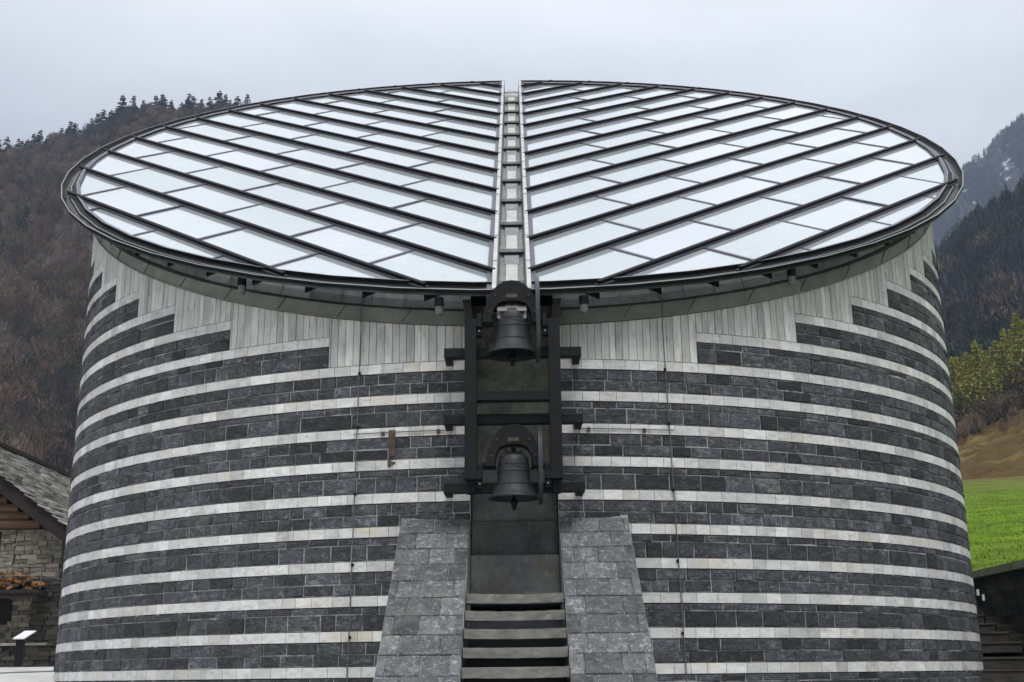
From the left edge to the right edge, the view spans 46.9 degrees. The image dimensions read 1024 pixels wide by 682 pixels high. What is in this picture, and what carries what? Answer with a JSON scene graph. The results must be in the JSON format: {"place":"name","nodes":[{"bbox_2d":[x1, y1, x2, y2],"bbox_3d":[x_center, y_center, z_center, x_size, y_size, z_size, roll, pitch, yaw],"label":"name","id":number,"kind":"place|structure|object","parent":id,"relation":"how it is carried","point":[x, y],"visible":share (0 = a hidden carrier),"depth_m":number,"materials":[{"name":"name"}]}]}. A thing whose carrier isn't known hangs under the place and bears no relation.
{"place":"outdoors","nodes":[
{"label":"outdoors","id":0,"kind":"place"},
{"bbox_2d":[0,667,54,681],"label":"paved square","id":1,"kind":"structure","parent":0,"point":[21,676],"depth_m":21.89,"materials":[{"name":"grey stone"}]},
{"bbox_2d":[13,631,35,666],"bbox_3d":[-10.061,6.329,24.293,0.370,0.720,0.265,-1,-16,0],"label":"info sign","id":2,"kind":"object","parent":1,"relation":"on","point":[20,638],"visible":1,"depth_m":24.25,"materials":[{"name":"metal"}]},
{"bbox_2d":[0,670,52,672],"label":"paving strip","id":3,"kind":"object","parent":1,"relation":"on","point":[24,671],"visible":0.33,"depth_m":23.50,"materials":[{"name":"grey stone"}]},
{"bbox_2d":[0,643,55,666],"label":"wall","id":4,"kind":"structure","parent":1,"relation":"on","point":[39,654],"depth_m":27.79,"materials":[{"name":"stone"}]},
{"bbox_2d":[0,146,93,466],"bbox_3d":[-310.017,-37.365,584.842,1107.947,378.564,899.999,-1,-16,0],"label":"mountainside","id":5,"kind":"structure","parent":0,"point":[54,393],"depth_m":419.57,"materials":[{"name":"brown plant"}]},
{"bbox_2d":[2,137,10,150],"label":"spruce","id":6,"kind":"object","parent":5,"relation":"on","point":[6,143],"visible":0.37,"depth_m":791.24,"materials":[{"name":"green plant"}]},
{"bbox_2d":[13,216,21,233],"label":"spruce","id":7,"kind":"object","parent":5,"relation":"on","point":[18,224],"visible":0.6,"depth_m":585.68,"materials":[{"name":"green plant"}]},
{"bbox_2d":[14,137,22,149],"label":"spruce","id":8,"kind":"object","parent":5,"relation":"on","point":[18,143],"visible":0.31,"depth_m":794.71,"materials":[{"name":"green plant"}]},
{"bbox_2d":[14,205,31,232],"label":"spruce","id":9,"kind":"object","parent":5,"relation":"on","point":[25,212],"visible":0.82,"depth_m":588.04,"materials":[{"name":"grey plant"}]},
{"bbox_2d":[30,132,35,146],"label":"spruce","id":10,"kind":"object","parent":5,"relation":"on","point":[33,136],"visible":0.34,"depth_m":798.53,"materials":[{"name":"grey plant"}]},
{"bbox_2d":[32,130,43,145],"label":"spruce","id":11,"kind":"object","parent":5,"relation":"on","point":[39,138],"visible":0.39,"depth_m":800.72,"materials":[{"name":"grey plant"}]},
{"bbox_2d":[65,121,73,134],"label":"spruce","id":12,"kind":"object","parent":5,"relation":"on","point":[70,127],"visible":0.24,"depth_m":810.76,"materials":[{"name":"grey plant"}]},
{"bbox_2d":[68,123,79,139],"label":"spruce","id":13,"kind":"object","parent":5,"relation":"on","point":[75,128],"visible":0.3,"depth_m":811.57,"materials":[{"name":"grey plant"}]},
{"bbox_2d":[90,113,101,126],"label":"spruce","id":14,"kind":"object","parent":5,"relation":"on","point":[96,118],"visible":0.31,"depth_m":819.37,"materials":[{"name":"grey plant"}]},
{"bbox_2d":[97,110,106,124],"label":"spruce","id":15,"kind":"object","parent":5,"relation":"on","point":[103,114],"visible":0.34,"depth_m":821.47,"materials":[{"name":"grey plant"}]},
{"bbox_2d":[114,95,126,114],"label":"spruce","id":16,"kind":"object","parent":5,"relation":"on","point":[122,98],"visible":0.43,"depth_m":827.83,"materials":[{"name":"grey plant"}]},
{"bbox_2d":[116,100,127,115],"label":"spruce","id":17,"kind":"object","parent":5,"relation":"on","point":[122,107],"visible":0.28,"depth_m":827.69,"materials":[{"name":"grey plant"}]},
{"bbox_2d":[0,101,245,472],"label":"bare wood","id":18,"kind":"object","parent":5,"relation":"on","point":[19,366],"visible":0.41,"depth_m":491.06,"materials":[{"name":"grey plant"}]},
{"bbox_2d":[127,96,137,110],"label":"spruce","id":19,"kind":"object","parent":5,"relation":"on","point":[133,101],"visible":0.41,"depth_m":831.40,"materials":[{"name":"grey plant"}]},
{"bbox_2d":[151,96,158,108],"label":"spruce","id":20,"kind":"object","parent":5,"relation":"on","point":[155,102],"visible":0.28,"depth_m":836.64,"materials":[{"name":"grey plant"}]},
{"bbox_2d":[156,94,165,111],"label":"spruce","id":21,"kind":"object","parent":5,"relation":"on","point":[162,99],"visible":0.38,"depth_m":837.40,"materials":[{"name":"grey plant"}]},
{"bbox_2d":[158,96,168,108],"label":"spruce","id":22,"kind":"object","parent":5,"relation":"on","point":[165,99],"visible":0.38,"depth_m":838.44,"materials":[{"name":"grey plant"}]},
{"bbox_2d":[183,94,192,111],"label":"spruce","id":23,"kind":"object","parent":5,"relation":"on","point":[187,100],"visible":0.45,"depth_m":843.64,"materials":[{"name":"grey plant"}]},
{"bbox_2d":[187,96,196,113],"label":"spruce","id":24,"kind":"object","parent":5,"relation":"on","point":[193,102],"visible":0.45,"depth_m":844.29,"materials":[{"name":"grey plant"}]},
{"bbox_2d":[204,97,212,109],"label":"spruce","id":25,"kind":"object","parent":5,"relation":"on","point":[211,100],"visible":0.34,"depth_m":848.49,"materials":[{"name":"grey plant"}]},
{"bbox_2d":[213,91,223,104],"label":"spruce","id":26,"kind":"object","parent":5,"relation":"on","point":[219,97],"visible":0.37,"depth_m":851.35,"materials":[{"name":"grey plant"}]},
{"bbox_2d":[222,94,228,103],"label":"spruce","id":27,"kind":"object","parent":5,"relation":"on","point":[225,97],"visible":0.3,"depth_m":852.18,"materials":[{"name":"grey plant"}]},
{"bbox_2d":[232,95,240,105],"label":"spruce","id":28,"kind":"object","parent":5,"relation":"on","point":[237,99],"visible":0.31,"depth_m":854.42,"materials":[{"name":"grey plant"}]},
{"bbox_2d":[244,93,250,103],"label":"spruce","id":29,"kind":"object","parent":5,"relation":"on","point":[246,98],"visible":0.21,"depth_m":856.86,"materials":[{"name":"grey plant"}]},
{"bbox_2d":[0,0,1023,167],"label":"sky","id":30,"kind":"structure","parent":0,"point":[950,73],"materials":[{"name":"grey"}]},
{"bbox_2d":[933,122,1023,249],"bbox_3d":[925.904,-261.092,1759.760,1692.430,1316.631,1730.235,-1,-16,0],"label":"snowy mountain","id":31,"kind":"structure","parent":0,"point":[1014,175],"depth_m":2001.03,"materials":[{"name":"white snow"}]},
{"bbox_2d":[932,113,1023,246],"bbox_3d":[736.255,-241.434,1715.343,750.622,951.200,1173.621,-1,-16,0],"label":"wood","id":32,"kind":"object","parent":31,"relation":"on","point":[1012,135],"visible":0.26,"depth_m":2020.74,"materials":[{"name":"grey plant"}]},
{"bbox_2d":[957,409,1023,479],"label":"dry grass slope","id":33,"kind":"structure","parent":0,"point":[993,451],"depth_m":183.95,"materials":[{"name":"brown plant"}]},
{"bbox_2d":[948,356,972,437],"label":"larch","id":34,"kind":"object","parent":33,"relation":"on","point":[955,381],"visible":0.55,"depth_m":238.81,"materials":[{"name":"green plant"}]},
{"bbox_2d":[952,357,973,431],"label":"larch","id":35,"kind":"object","parent":33,"relation":"on","point":[954,359],"visible":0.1,"depth_m":269.43,"materials":[{"name":"green plant"}]},
{"bbox_2d":[953,357,979,433],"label":"larch","id":36,"kind":"object","parent":33,"relation":"on","point":[959,361],"visible":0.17,"depth_m":256.81,"materials":[{"name":"green plant"}]},
{"bbox_2d":[958,352,988,432],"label":"larch","id":37,"kind":"object","parent":33,"relation":"on","point":[970,379],"visible":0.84,"depth_m":234.05,"materials":[{"name":"green plant"}]},
{"bbox_2d":[964,339,998,427],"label":"larch","id":38,"kind":"object","parent":33,"relation":"on","point":[974,352],"visible":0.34,"depth_m":244.35,"materials":[{"name":"green plant"}]},
{"bbox_2d":[975,344,998,419],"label":"larch","id":39,"kind":"object","parent":33,"relation":"on","point":[980,347],"visible":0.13,"depth_m":270.62,"materials":[{"name":"green plant"}]},
{"bbox_2d":[955,389,1023,444],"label":"scrub","id":40,"kind":"object","parent":33,"relation":"on","point":[1010,407],"visible":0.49,"depth_m":221.20,"materials":[{"name":"plant"}]},
{"bbox_2d":[977,351,1005,423],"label":"larch","id":41,"kind":"object","parent":33,"relation":"on","point":[985,365],"visible":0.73,"depth_m":236.05,"materials":[{"name":"green plant"}]},
{"bbox_2d":[991,340,997,358],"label":"larch","id":42,"kind":"object","parent":33,"relation":"on","point":[994,343],"visible":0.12,"depth_m":270.85,"materials":[{"name":"green plant"}]},
{"bbox_2d":[986,347,1007,417],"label":"larch","id":43,"kind":"object","parent":33,"relation":"on","point":[991,357],"visible":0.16,"depth_m":256.84,"materials":[{"name":"green plant"}]},
{"bbox_2d":[996,327,1017,393],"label":"larch","id":44,"kind":"object","parent":33,"relation":"on","point":[1002,337],"visible":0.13,"depth_m":265.92,"materials":[{"name":"green plant"}]},
{"bbox_2d":[992,340,1022,417],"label":"larch","id":45,"kind":"object","parent":33,"relation":"on","point":[1001,365],"visible":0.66,"depth_m":241.04,"materials":[{"name":"green plant"}]},
{"bbox_2d":[996,334,1023,404],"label":"larch","id":46,"kind":"object","parent":33,"relation":"on","point":[1007,345],"visible":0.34,"depth_m":248.38,"materials":[{"name":"green plant"}]},
{"bbox_2d":[1004,312,1023,400],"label":"larch","id":47,"kind":"object","parent":33,"relation":"on","point":[1016,332],"visible":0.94,"depth_m":235.99,"materials":[{"name":"green plant"}]},
{"bbox_2d":[1007,329,1023,409],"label":"larch","id":48,"kind":"object","parent":33,"relation":"on","point":[1009,330],"visible":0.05,"depth_m":258.21,"materials":[{"name":"green plant"}]},
{"bbox_2d":[962,476,1023,570],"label":"meadow","id":49,"kind":"structure","parent":0,"point":[999,484],"depth_m":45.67,"materials":[{"name":"green plant"}]},
{"bbox_3d":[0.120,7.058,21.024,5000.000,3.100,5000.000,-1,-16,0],"label":"ground","id":50,"kind":"structure","parent":0,"visible":0},
{"bbox_2d":[0,442,70,645],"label":"stone barn","id":51,"kind":"structure","parent":50,"relation":"on","point":[34,500],"depth_m":29.18,"materials":[{"name":"stone"}]},
{"bbox_2d":[0,600,12,621],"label":"window","id":52,"kind":"structure","parent":51,"relation":"in","point":[5,605],"depth_m":28.83,"materials":[{"name":"black glass"}]},
{"bbox_2d":[0,571,45,589],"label":"firewood pile","id":53,"kind":"object","parent":51,"relation":"on","point":[20,582],"visible":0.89,"depth_m":28.38,"materials":[{"name":"brown wood"}]},
{"bbox_2d":[53,80,984,681],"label":"church","id":54,"kind":"structure","parent":50,"relation":"on","point":[777,254],"depth_m":16.77,"materials":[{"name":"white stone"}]},
{"bbox_2d":[346,298,364,681],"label":"lightning cable","id":55,"kind":"object","parent":54,"relation":"attached to","point":[355,493],"visible":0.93,"depth_m":15.67,"materials":[{"name":"grey metal"}]},
{"bbox_2d":[388,430,394,466],"bbox_3d":[-1.607,1.442,15.798,0.100,0.490,0.082,-1,-16,0],"label":"iron plate","id":56,"kind":"object","parent":54,"relation":"attached to","point":[391,445],"visible":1,"depth_m":15.77,"materials":[{"name":"metal"}]},
{"bbox_2d":[354,429,445,435],"bbox_3d":[-1.460,1.233,15.808,1.372,0.052,0.066,-3,-16,8],"label":"wall cable","id":57,"kind":"object","parent":54,"relation":"attached to","point":[437,430],"depth_m":15.80,"materials":[{"name":"grey metal"}]},
{"bbox_2d":[443,298,584,497],"bbox_3d":[0.016,0.739,15.531,1.805,2.580,0.820,-1,-16,0],"label":"belfry","id":58,"kind":"object","parent":54,"relation":"attached to","point":[470,354],"visible":0.98,"depth_m":15.18,"materials":[{"name":"metal"}]},
{"bbox_2d":[482,277,541,365],"bbox_3d":[0.000,-0.242,15.508,0.860,1.195,1.150,-1,-16,0],"label":"bell","id":59,"kind":"object","parent":58,"relation":"hanging from","point":[512,329],"visible":0.94,"depth_m":15.37,"materials":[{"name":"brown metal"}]},
{"bbox_2d":[480,424,547,510],"bbox_3d":[0.022,1.611,14.982,0.860,1.092,1.000,-1,-16,0],"label":"bell","id":60,"kind":"object","parent":58,"relation":"hanging from","point":[513,485],"visible":1,"depth_m":14.87,"materials":[{"name":"black metal"}]},
{"bbox_2d":[581,427,673,432],"bbox_3d":[1.501,1.195,15.795,1.372,0.052,0.066,2,-16,-8],"label":"wall cable","id":61,"kind":"object","parent":54,"relation":"attached to","point":[643,429],"depth_m":15.79,"materials":[{"name":"grey metal"}]},
{"bbox_2d":[658,294,686,681],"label":"lightning cable","id":62,"kind":"object","parent":54,"relation":"attached to","point":[677,560],"visible":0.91,"depth_m":15.64,"materials":[{"name":"grey metal"}]},
{"bbox_2d":[973,559,1023,632],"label":"retaining wall","id":63,"kind":"structure","parent":50,"relation":"on","point":[1000,588],"depth_m":21.76,"materials":[{"name":"grey stone"}]},
{"bbox_2d":[976,601,1023,681],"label":"stone stairs","id":64,"kind":"structure","parent":50,"relation":"on","point":[1002,641],"depth_m":20.18,"materials":[{"name":"grey stone"}]},
{"bbox_2d":[976,589,980,614],"bbox_3d":[8.513,4.763,21.519,0.044,0.455,0.030,-1,-16,0],"label":"white plate","id":65,"kind":"object","parent":64,"relation":"on","point":[977,591],"visible":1,"depth_m":21.54,"materials":[{"name":"paint"}]},
{"bbox_2d":[982,594,985,619],"bbox_3d":[8.604,4.848,21.494,0.044,0.455,0.030,-1,-16,0],"label":"white plate","id":66,"kind":"object","parent":64,"relation":"on","point":[983,598],"visible":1,"depth_m":21.52,"materials":[{"name":"paint"}]},
{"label":"dark mountainside","id":67,"kind":"structure","parent":0,"visible":0},
{"bbox_2d":[935,174,1023,432],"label":"dark wood","id":68,"kind":"object","parent":67,"relation":"on","point":[980,261],"visible":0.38,"depth_m":513.10,"materials":[{"name":"plant"}]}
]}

